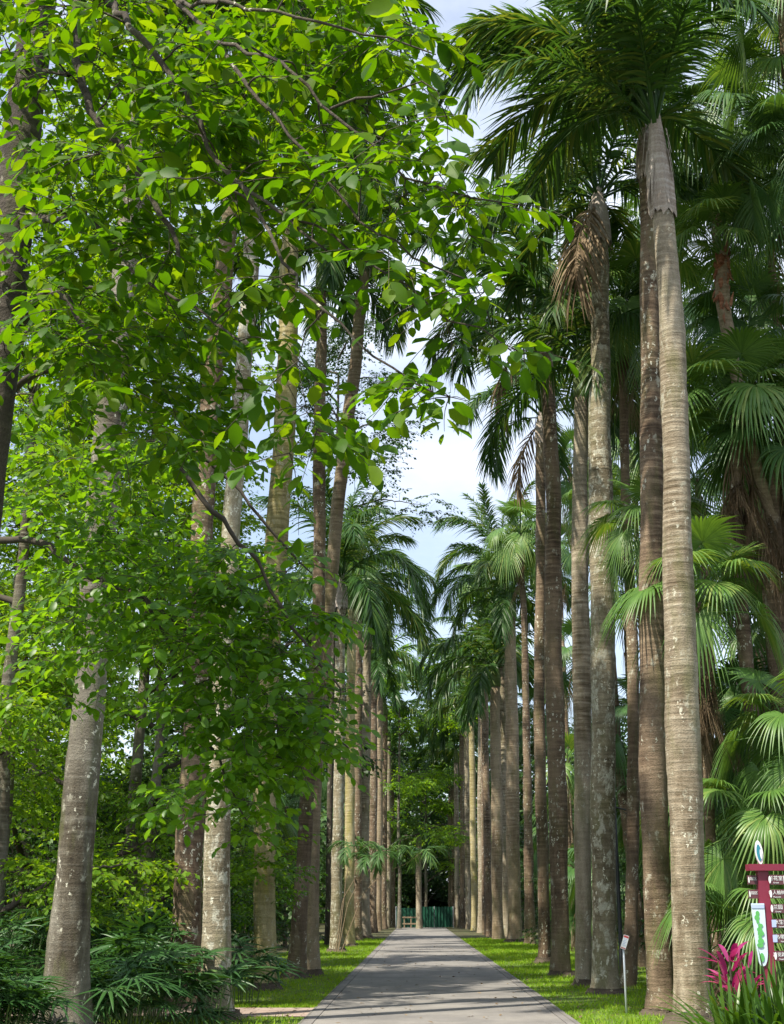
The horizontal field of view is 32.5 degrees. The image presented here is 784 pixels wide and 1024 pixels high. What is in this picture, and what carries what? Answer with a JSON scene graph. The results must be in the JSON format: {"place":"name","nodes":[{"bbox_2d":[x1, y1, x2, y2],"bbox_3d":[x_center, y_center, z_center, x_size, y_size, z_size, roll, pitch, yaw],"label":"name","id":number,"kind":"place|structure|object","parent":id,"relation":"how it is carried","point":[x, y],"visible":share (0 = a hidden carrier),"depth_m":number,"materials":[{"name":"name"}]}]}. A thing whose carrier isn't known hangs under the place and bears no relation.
{"place":"outdoors","nodes":[
{"label":"outdoors","id":0,"kind":"place"},
{"bbox_2d":[2,1008,313,1015],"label":"path","id":1,"kind":"structure","parent":0,"point":[274,1011],"depth_m":21.53,"materials":[{"name":"beige concrete"}]},
{"bbox_2d":[99,1016,303,1023],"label":"lawn","id":2,"kind":"structure","parent":0,"point":[230,1021],"depth_m":19.86,"materials":[{"name":"green plant"}]},
{"bbox_2d":[0,953,98,1023],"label":"lady palm","id":3,"kind":"object","parent":2,"relation":"on","point":[18,995],"visible":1,"depth_m":16.39,"materials":[{"name":"green plant"}]},
{"bbox_2d":[37,946,198,1023],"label":"lady palm","id":4,"kind":"object","parent":2,"relation":"on","point":[102,983],"visible":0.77,"depth_m":18.38,"materials":[{"name":"green plant"}]},
{"bbox_2d":[2,0,313,1023],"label":"royal palm","id":5,"kind":"object","parent":2,"relation":"on","point":[68,948],"visible":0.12,"depth_m":18.21,"materials":[{"name":"grey plant"}]},
{"bbox_2d":[90,908,237,1023],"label":"lady palm","id":6,"kind":"object","parent":2,"relation":"on","point":[135,939],"visible":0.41,"depth_m":19.62,"materials":[{"name":"green plant"}]},
{"bbox_2d":[0,285,390,862],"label":"broadleaf tree","id":7,"kind":"object","parent":2,"relation":"on","point":[289,737],"visible":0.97,"depth_m":10.62,"materials":[{"name":"green plant"}]},
{"bbox_2d":[144,962,285,1023],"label":"lady palm","id":8,"kind":"object","parent":2,"relation":"on","point":[233,975],"visible":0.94,"depth_m":19.26,"materials":[{"name":"green plant"}]},
{"bbox_2d":[63,0,443,1020],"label":"royal palm","id":9,"kind":"object","parent":2,"relation":"on","point":[217,902],"visible":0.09,"depth_m":21.15,"materials":[{"name":"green plant"}]},
{"bbox_2d":[0,0,602,556],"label":"broadleaf tree","id":10,"kind":"object","parent":2,"relation":"on","point":[270,70],"visible":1,"depth_m":7.64,"materials":[{"name":"green plant"}]},
{"bbox_2d":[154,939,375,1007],"bbox_3d":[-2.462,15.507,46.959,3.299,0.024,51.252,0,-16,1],"label":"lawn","id":11,"kind":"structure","parent":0,"point":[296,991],"depth_m":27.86,"materials":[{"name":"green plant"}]},
{"bbox_2d":[95,0,408,1009],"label":"royal palm","id":12,"kind":"object","parent":11,"relation":"on","point":[187,904],"visible":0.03,"depth_m":23.10,"materials":[{"name":"brown plant"}]},
{"bbox_2d":[231,932,307,1004],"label":"lady palm","id":13,"kind":"object","parent":11,"relation":"on","point":[265,958],"visible":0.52,"depth_m":23.17,"materials":[{"name":"green plant"}]},
{"bbox_2d":[178,22,424,990],"bbox_3d":[-2.366,-1.933,30.703,6.438,24.500,6.560,0,-16,1],"label":"royal palm","id":14,"kind":"object","parent":11,"relation":"on","point":[264,915],"visible":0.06,"depth_m":29.89,"materials":[{"name":"brown plant"}]},
{"bbox_2d":[207,134,423,978],"bbox_3d":[-2.100,0.198,35.544,6.268,23.149,6.744,0,-16,1],"label":"royal palm","id":15,"kind":"object","parent":11,"relation":"on","point":[337,271],"visible":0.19,"depth_m":35.25,"materials":[{"name":"brown plant"}]},
{"bbox_2d":[241,465,436,951],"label":"royal palm","id":16,"kind":"object","parent":11,"relation":"on","point":[355,534],"visible":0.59,"depth_m":53.39,"materials":[{"name":"green plant"}]},
{"bbox_2d":[253,287,462,945],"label":"royal palm","id":17,"kind":"object","parent":11,"relation":"on","point":[336,353],"visible":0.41,"depth_m":65.62,"materials":[{"name":"green plant"}]},
{"bbox_2d":[283,490,437,945],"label":"royal palm","id":18,"kind":"object","parent":11,"relation":"on","point":[349,836],"visible":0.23,"depth_m":60.90,"materials":[{"name":"green plant"}]},
{"bbox_2d":[282,490,438,940],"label":"royal palm","id":19,"kind":"object","parent":11,"relation":"on","point":[358,832],"visible":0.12,"depth_m":70.52,"materials":[{"name":"brown plant"}]},
{"bbox_2d":[265,109,466,975],"bbox_3d":[-0.868,-0.015,36.575,6.180,24.140,6.680,0,-16,1],"label":"royal palm","id":20,"kind":"object","parent":11,"relation":"on","point":[333,555],"visible":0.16,"depth_m":36.46,"materials":[{"name":"brown plant"}]},
{"bbox_2d":[326,839,450,952],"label":"arching palm","id":21,"kind":"object","parent":11,"relation":"on","point":[374,859],"visible":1,"depth_m":50.17,"materials":[{"name":"green plant"}]},
{"bbox_2d":[0,916,746,1023],"bbox_3d":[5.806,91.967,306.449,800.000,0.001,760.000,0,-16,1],"label":"ground","id":22,"kind":"structure","parent":0,"point":[458,932],"depth_m":81.92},
{"bbox_2d":[1,786,124,969],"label":"shrub","id":23,"kind":"object","parent":22,"relation":"on","point":[34,840],"visible":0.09,"depth_m":32.76,"materials":[{"name":"green plant"}]},
{"bbox_2d":[0,905,128,1019],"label":"lady palm","id":24,"kind":"object","parent":22,"relation":"on","point":[39,941],"visible":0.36,"depth_m":20.74,"materials":[{"name":"green plant"}]},
{"bbox_2d":[0,537,153,958],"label":"background tree","id":25,"kind":"object","parent":22,"relation":"on","point":[11,563],"visible":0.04,"depth_m":46.17,"materials":[{"name":"green plant"}]},
{"bbox_2d":[0,605,172,976],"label":"broadleaf tree","id":26,"kind":"object","parent":22,"relation":"on","point":[54,745],"visible":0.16,"depth_m":32.93,"materials":[{"name":"green plant"}]},
{"bbox_2d":[0,20,212,849],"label":"broadleaf tree","id":27,"kind":"object","parent":22,"relation":"on","point":[17,398],"visible":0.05,"depth_m":28.46,"materials":[{"name":"green plant"}]},
{"bbox_2d":[0,170,213,939],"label":"broadleaf tree","id":28,"kind":"object","parent":22,"relation":"on","point":[8,731],"visible":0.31,"depth_m":22.61,"materials":[{"name":"green plant"}]},
{"bbox_2d":[14,901,202,1007],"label":"lady palm","id":29,"kind":"object","parent":22,"relation":"on","point":[169,923],"visible":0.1,"depth_m":22.70,"materials":[{"name":"green plant"}]},
{"bbox_2d":[0,36,282,962],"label":"broadleaf tree","id":30,"kind":"object","parent":22,"relation":"on","point":[252,478],"visible":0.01,"depth_m":41.51,"materials":[{"name":"green plant"}]},
{"bbox_2d":[0,132,321,900],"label":"broadleaf tree","id":31,"kind":"object","parent":22,"relation":"on","point":[5,549],"visible":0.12,"depth_m":27.13,"materials":[{"name":"green plant"}]},
{"bbox_2d":[14,133,323,982],"bbox_3d":[-6.081,-0.006,32.624,8.217,21.849,6.863,-11,-20,34],"label":"broadleaf tree","id":32,"kind":"object","parent":22,"relation":"on","point":[138,753],"visible":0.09,"depth_m":31.32,"materials":[{"name":"green plant"}]},
{"bbox_2d":[16,480,327,987],"bbox_3d":[-4.988,4.587,29.961,7.307,11.533,5.535,0,-16,1],"label":"broadleaf tree","id":33,"kind":"object","parent":22,"relation":"on","point":[157,780],"visible":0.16,"depth_m":29.31,"materials":[{"name":"green plant"}]},
{"bbox_2d":[95,746,276,976],"bbox_3d":[-6.036,9.225,34.711,5.828,6.307,7.392,3,-17,-9],"label":"shrub","id":34,"kind":"object","parent":22,"relation":"on","point":[164,773],"visible":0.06,"depth_m":34.73,"materials":[{"name":"green plant"}]},
{"bbox_2d":[100,483,328,913],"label":"broadleaf tree","id":35,"kind":"object","parent":22,"relation":"on","point":[288,848],"visible":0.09,"depth_m":39.99,"materials":[{"name":"green plant"}]},
{"bbox_2d":[115,664,329,937],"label":"background tree","id":36,"kind":"object","parent":22,"relation":"on","point":[147,753],"visible":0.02,"depth_m":57.38,"materials":[{"name":"green plant"}]},
{"bbox_2d":[169,595,384,939],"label":"background tree","id":37,"kind":"object","parent":22,"relation":"on","point":[323,830],"visible":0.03,"depth_m":72.50,"materials":[{"name":"green plant"}]},
{"bbox_2d":[298,928,397,1023],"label":"kerb","id":38,"kind":"structure","parent":22,"relation":"on","point":[313,1015],"depth_m":26.44,"materials":[{"name":"concrete"}]},
{"bbox_2d":[7,736,725,923],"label":"distant wood","id":39,"kind":"object","parent":22,"relation":"on","point":[434,902],"visible":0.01,"depth_m":144.52,"materials":[{"name":"green plant"}]},
{"bbox_2d":[306,565,441,938],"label":"royal palm","id":40,"kind":"object","parent":22,"relation":"on","point":[366,720],"visible":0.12,"depth_m":76.34,"materials":[{"name":"brown plant"}]},
{"bbox_2d":[329,597,431,932],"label":"royal palm","id":41,"kind":"object","parent":22,"relation":"on","point":[377,679],"visible":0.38,"depth_m":93.44,"materials":[{"name":"brown plant"}]},
{"bbox_2d":[323,722,446,917],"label":"background tree","id":42,"kind":"object","parent":22,"relation":"on","point":[407,885],"visible":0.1,"depth_m":131.98,"materials":[{"name":"green plant"}]},
{"bbox_2d":[345,644,431,930],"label":"royal palm","id":43,"kind":"object","parent":22,"relation":"on","point":[401,677],"visible":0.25,"depth_m":102.29,"materials":[{"name":"brown plant"}]},
{"bbox_2d":[321,633,477,928],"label":"broadleaf tree","id":44,"kind":"object","parent":22,"relation":"on","point":[408,779],"visible":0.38,"depth_m":108.66,"materials":[{"name":"green plant"}]},
{"bbox_2d":[381,645,429,928],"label":"royal palm","id":45,"kind":"object","parent":22,"relation":"on","point":[395,700],"visible":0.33,"depth_m":109.21,"materials":[{"name":"brown plant"}]},
{"bbox_2d":[387,680,428,927],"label":"royal palm","id":46,"kind":"object","parent":22,"relation":"on","point":[413,740],"visible":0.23,"depth_m":117.68,"materials":[{"name":"brown plant"}]},
{"bbox_2d":[388,714,427,926],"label":"royal palm","id":47,"kind":"object","parent":22,"relation":"on","point":[394,758],"visible":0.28,"depth_m":121.21,"materials":[{"name":"brown plant"}]},
{"bbox_2d":[391,795,452,928],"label":"royal palm","id":48,"kind":"object","parent":22,"relation":"on","point":[416,823],"visible":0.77,"depth_m":108.43,"materials":[{"name":"green plant"}]},
{"bbox_2d":[369,746,477,906],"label":"background tree","id":49,"kind":"object","parent":22,"relation":"on","point":[436,890],"visible":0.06,"depth_m":141.36,"materials":[{"name":"green plant"}]},
{"bbox_2d":[391,755,477,906],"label":"broadleaf tree","id":50,"kind":"object","parent":22,"relation":"on","point":[440,808],"visible":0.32,"depth_m":120.00,"materials":[{"name":"green plant"}]},
{"bbox_2d":[409,713,490,926],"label":"royal palm","id":51,"kind":"object","parent":22,"relation":"on","point":[452,822],"visible":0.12,"depth_m":120.18,"materials":[{"name":"green plant"}]},
{"bbox_2d":[411,702,489,927],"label":"royal palm","id":52,"kind":"object","parent":22,"relation":"on","point":[454,752],"visible":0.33,"depth_m":117.00,"materials":[{"name":"green plant"}]},
{"bbox_2d":[415,674,489,927],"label":"royal palm","id":53,"kind":"object","parent":22,"relation":"on","point":[462,828],"visible":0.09,"depth_m":112.45,"materials":[{"name":"brown plant"}]},
{"bbox_2d":[418,677,489,928],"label":"royal palm","id":54,"kind":"object","parent":22,"relation":"on","point":[444,739],"visible":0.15,"depth_m":108.96,"materials":[{"name":"green plant"}]},
{"bbox_2d":[414,654,521,930],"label":"royal palm","id":55,"kind":"object","parent":22,"relation":"on","point":[472,796],"visible":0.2,"depth_m":102.23,"materials":[{"name":"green plant"}]},
{"bbox_2d":[369,646,573,923],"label":"background tree","id":56,"kind":"object","parent":22,"relation":"on","point":[438,858],"visible":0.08,"depth_m":129.94,"materials":[{"name":"green plant"}]},
{"bbox_2d":[448,561,496,934],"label":"fan palm","id":57,"kind":"object","parent":22,"relation":"on","point":[483,865],"visible":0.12,"depth_m":85.71,"materials":[{"name":"brown plant"}]},
{"bbox_2d":[420,576,533,936],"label":"royal palm","id":58,"kind":"object","parent":22,"relation":"on","point":[487,828],"visible":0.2,"depth_m":81.54,"materials":[{"name":"green plant"}]},
{"bbox_2d":[422,599,533,932],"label":"royal palm","id":59,"kind":"object","parent":22,"relation":"on","point":[479,844],"visible":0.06,"depth_m":93.12,"materials":[{"name":"green plant"}]},
{"bbox_2d":[443,927,580,1023],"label":"kerb","id":60,"kind":"structure","parent":22,"relation":"on","point":[563,1016],"depth_m":26.44,"materials":[{"name":"concrete"}]},
{"bbox_2d":[476,715,591,905],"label":"background tree","id":61,"kind":"object","parent":22,"relation":"on","point":[521,798],"visible":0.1,"depth_m":93.96,"materials":[{"name":"green plant"}]},
{"bbox_2d":[0,0,783,889],"label":"sky","id":62,"kind":"structure","parent":0,"point":[448,469],"materials":[{"name":"white"}]},
{"bbox_2d":[101,937,728,1023],"bbox_3d":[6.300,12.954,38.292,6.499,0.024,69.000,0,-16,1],"label":"lawn","id":63,"kind":"structure","parent":0,"point":[558,999],"depth_m":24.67,"materials":[{"name":"green plant"}]},
{"bbox_2d":[417,573,571,938],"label":"royal palm","id":64,"kind":"object","parent":63,"relation":"on","point":[479,683],"visible":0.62,"depth_m":72.51,"materials":[{"name":"green plant"}]},
{"bbox_2d":[429,479,570,937],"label":"royal palm","id":65,"kind":"object","parent":63,"relation":"on","point":[447,558],"visible":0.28,"depth_m":77.33,"materials":[{"name":"green plant"}]},
{"bbox_2d":[430,506,589,942],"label":"royal palm","id":66,"kind":"object","parent":63,"relation":"on","point":[506,628],"visible":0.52,"depth_m":66.87,"materials":[{"name":"green plant"}]},
{"bbox_2d":[403,189,640,976],"bbox_3d":[4.101,0.882,35.926,7.877,22.053,7.968,0,-16,1],"label":"royal palm","id":67,"kind":"object","parent":63,"relation":"on","point":[560,962],"visible":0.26,"depth_m":35.33,"materials":[{"name":"brown plant"}]},
{"bbox_2d":[480,498,564,944],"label":"fan palm","id":68,"kind":"object","parent":63,"relation":"on","point":[521,537],"visible":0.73,"depth_m":64.61,"materials":[{"name":"green plant"}]},
{"bbox_2d":[447,328,629,963],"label":"royal palm","id":69,"kind":"object","parent":63,"relation":"on","point":[544,943],"visible":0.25,"depth_m":43.76,"materials":[{"name":"brown plant"}]},
{"bbox_2d":[533,731,574,945],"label":"fan palm","id":70,"kind":"object","parent":63,"relation":"on","point":[569,740],"visible":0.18,"depth_m":58.30,"materials":[{"name":"green plant"}]},
{"bbox_2d":[526,520,589,871],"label":"fan palm","id":71,"kind":"object","parent":63,"relation":"on","point":[566,560],"visible":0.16,"depth_m":63.34,"materials":[{"name":"green plant"}]},
{"bbox_2d":[531,613,590,721],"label":"fan palm","id":72,"kind":"object","parent":63,"relation":"on","point":[567,632],"visible":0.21,"depth_m":57.22,"materials":[{"name":"green plant"}]},
{"bbox_2d":[443,215,711,987],"bbox_3d":[4.541,1.633,31.094,6.802,17.880,6.292,0,-16,1],"label":"royal palm","id":73,"kind":"object","parent":63,"relation":"on","point":[540,327],"visible":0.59,"depth_m":31.30,"materials":[{"name":"grey plant"}]},
{"bbox_2d":[441,0,746,994],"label":"royal palm","id":74,"kind":"object","parent":63,"relation":"on","point":[593,238],"visible":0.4,"depth_m":29.38,"materials":[{"name":"green plant"}]},
{"bbox_2d":[421,0,783,1015],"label":"royal palm","id":75,"kind":"object","parent":63,"relation":"on","point":[653,788],"visible":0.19,"depth_m":23.18,"materials":[{"name":"brown plant"}]},
{"bbox_2d":[561,466,645,966],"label":"fan palm","id":76,"kind":"object","parent":63,"relation":"on","point":[622,800],"visible":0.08,"depth_m":39.23,"materials":[{"name":"brown plant"}]},
{"bbox_2d":[447,0,769,1023],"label":"royal palm","id":77,"kind":"object","parent":63,"relation":"on","point":[647,42],"visible":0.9,"depth_m":22.69,"materials":[{"name":"grey plant"}]},
{"bbox_2d":[545,237,693,987],"bbox_3d":[5.617,1.831,30.737,3.425,17.360,3.671,8,-18,-26],"label":"fan palm","id":78,"kind":"object","parent":63,"relation":"on","point":[620,345],"visible":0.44,"depth_m":31.08,"materials":[{"name":"brown plant"}]},
{"bbox_2d":[615,797,626,974],"bbox_3d":[5.549,9.398,33.785,1.126,4.465,0.300,0,-16,1],"label":"lamp post","id":79,"kind":"object","parent":63,"relation":"on","point":[620,951],"visible":0.44,"depth_m":33.67,"materials":[{"name":"black metal"}]},
{"bbox_2d":[615,670,643,914],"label":"fan palm","id":80,"kind":"object","parent":63,"relation":"on","point":[621,709],"visible":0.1,"depth_m":39.09,"materials":[{"name":"green plant"}]},
{"bbox_2d":[574,473,714,640],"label":"fan palm","id":81,"kind":"object","parent":63,"relation":"on","point":[615,564],"visible":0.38,"depth_m":26.62,"materials":[{"name":"green plant"}]},
{"bbox_2d":[631,433,737,943],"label":"fan palm","id":82,"kind":"object","parent":63,"relation":"on","point":[696,489],"visible":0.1,"depth_m":36.75,"materials":[{"name":"green plant"}]},
{"bbox_2d":[596,514,783,1009],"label":"fan palm","id":83,"kind":"object","parent":63,"relation":"on","point":[709,532],"visible":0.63,"depth_m":22.78,"materials":[{"name":"green plant"}]},
{"bbox_2d":[629,58,780,250],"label":"fan palm","id":84,"kind":"object","parent":63,"relation":"on","point":[689,91],"visible":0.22,"depth_m":30.18,"materials":[{"name":"green plant"}]},
{"bbox_2d":[646,963,772,1023],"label":"strap leaf plant","id":85,"kind":"object","parent":63,"relation":"on","point":[735,1009],"visible":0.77,"depth_m":15.10,"materials":[{"name":"plant"}]},
{"bbox_2d":[636,326,783,929],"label":"fan palm","id":86,"kind":"object","parent":63,"relation":"on","point":[750,345],"visible":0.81,"depth_m":24.80,"materials":[{"name":"green plant"}]},
{"bbox_2d":[648,872,783,1006],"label":"fan palm","id":87,"kind":"object","parent":63,"relation":"on","point":[747,931],"visible":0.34,"depth_m":20.13,"materials":[{"name":"green plant"}]},
{"bbox_2d":[667,652,783,888],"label":"fan palm","id":88,"kind":"object","parent":63,"relation":"on","point":[726,712],"visible":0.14,"depth_m":24.42,"materials":[{"name":"green plant"}]},
{"bbox_2d":[699,941,757,1010],"bbox_3d":[4.265,6.038,16.939,0.756,1.189,0.798,0,-16,1],"label":"cordyline","id":89,"kind":"object","parent":63,"relation":"on","point":[735,950],"visible":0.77,"depth_m":16.94,"materials":[{"name":"pink plant"}]},
{"bbox_2d":[674,173,783,572],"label":"fan palm","id":90,"kind":"object","parent":63,"relation":"on","point":[717,199],"visible":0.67,"depth_m":26.10,"materials":[{"name":"green plant"}]},
{"bbox_2d":[679,949,783,1023],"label":"strap leaf plant","id":91,"kind":"object","parent":63,"relation":"on","point":[780,1009],"visible":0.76,"depth_m":14.40,"materials":[{"name":"plant"}]},
{"bbox_2d":[683,261,783,842],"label":"fan palm","id":92,"kind":"object","parent":63,"relation":"on","point":[710,322],"visible":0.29,"depth_m":27.93,"materials":[{"name":"green plant"}]},
{"bbox_2d":[684,959,783,1023],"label":"strap leaf plant","id":93,"kind":"object","parent":63,"relation":"on","point":[768,1013],"visible":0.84,"depth_m":14.61,"materials":[{"name":"plant"}]},
{"bbox_2d":[690,375,783,841],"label":"fan palm","id":94,"kind":"object","parent":63,"relation":"on","point":[773,598],"visible":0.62,"depth_m":24.42,"materials":[{"name":"green plant"}]},
{"bbox_2d":[695,23,783,191],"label":"fan palm","id":95,"kind":"object","parent":63,"relation":"on","point":[757,48],"visible":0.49,"depth_m":27.39,"materials":[{"name":"green plant"}]},
{"bbox_2d":[698,329,783,594],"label":"fan palm","id":96,"kind":"object","parent":63,"relation":"on","point":[781,345],"visible":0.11,"depth_m":25.68,"materials":[{"name":"green plant"}]},
{"bbox_2d":[699,182,783,423],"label":"fan palm","id":97,"kind":"object","parent":63,"relation":"on","point":[758,312],"visible":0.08,"depth_m":30.67,"materials":[{"name":"green plant"}]},
{"bbox_2d":[700,86,783,299],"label":"fan palm","id":98,"kind":"object","parent":63,"relation":"on","point":[764,111],"visible":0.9,"depth_m":25.49,"materials":[{"name":"green plant"}]},
{"bbox_2d":[701,0,783,101],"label":"fan palm","id":99,"kind":"object","parent":63,"relation":"on","point":[757,29],"visible":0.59,"depth_m":27.29,"materials":[{"name":"green plant"}]},
{"bbox_2d":[703,575,782,862],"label":"fan palm","id":100,"kind":"object","parent":63,"relation":"on","point":[759,647],"visible":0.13,"depth_m":25.32,"materials":[{"name":"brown plant"}]},
{"bbox_2d":[703,778,783,991],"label":"fan palm","id":101,"kind":"object","parent":63,"relation":"on","point":[728,869],"visible":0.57,"depth_m":20.76,"materials":[{"name":"green plant"}]},
{"bbox_2d":[708,667,783,863],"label":"fan palm","id":102,"kind":"object","parent":63,"relation":"on","point":[758,729],"visible":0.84,"depth_m":21.91,"materials":[{"name":"green plant"}]},
{"bbox_2d":[745,840,783,991],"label":"direction sign","id":103,"kind":"object","parent":63,"relation":"on","point":[764,922],"visible":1,"depth_m":16.15,"materials":[{"name":"metal"}]},
{"bbox_2d":[313,927,565,1023],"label":"road","id":104,"kind":"structure","parent":0,"point":[429,989],"depth_m":26.57,"materials":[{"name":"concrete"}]},
{"bbox_2d":[396,907,453,927],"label":"green hoarding","id":105,"kind":"object","parent":104,"relation":"on","point":[443,916],"visible":0.73,"depth_m":113.98,"materials":[{"name":"green metal"}]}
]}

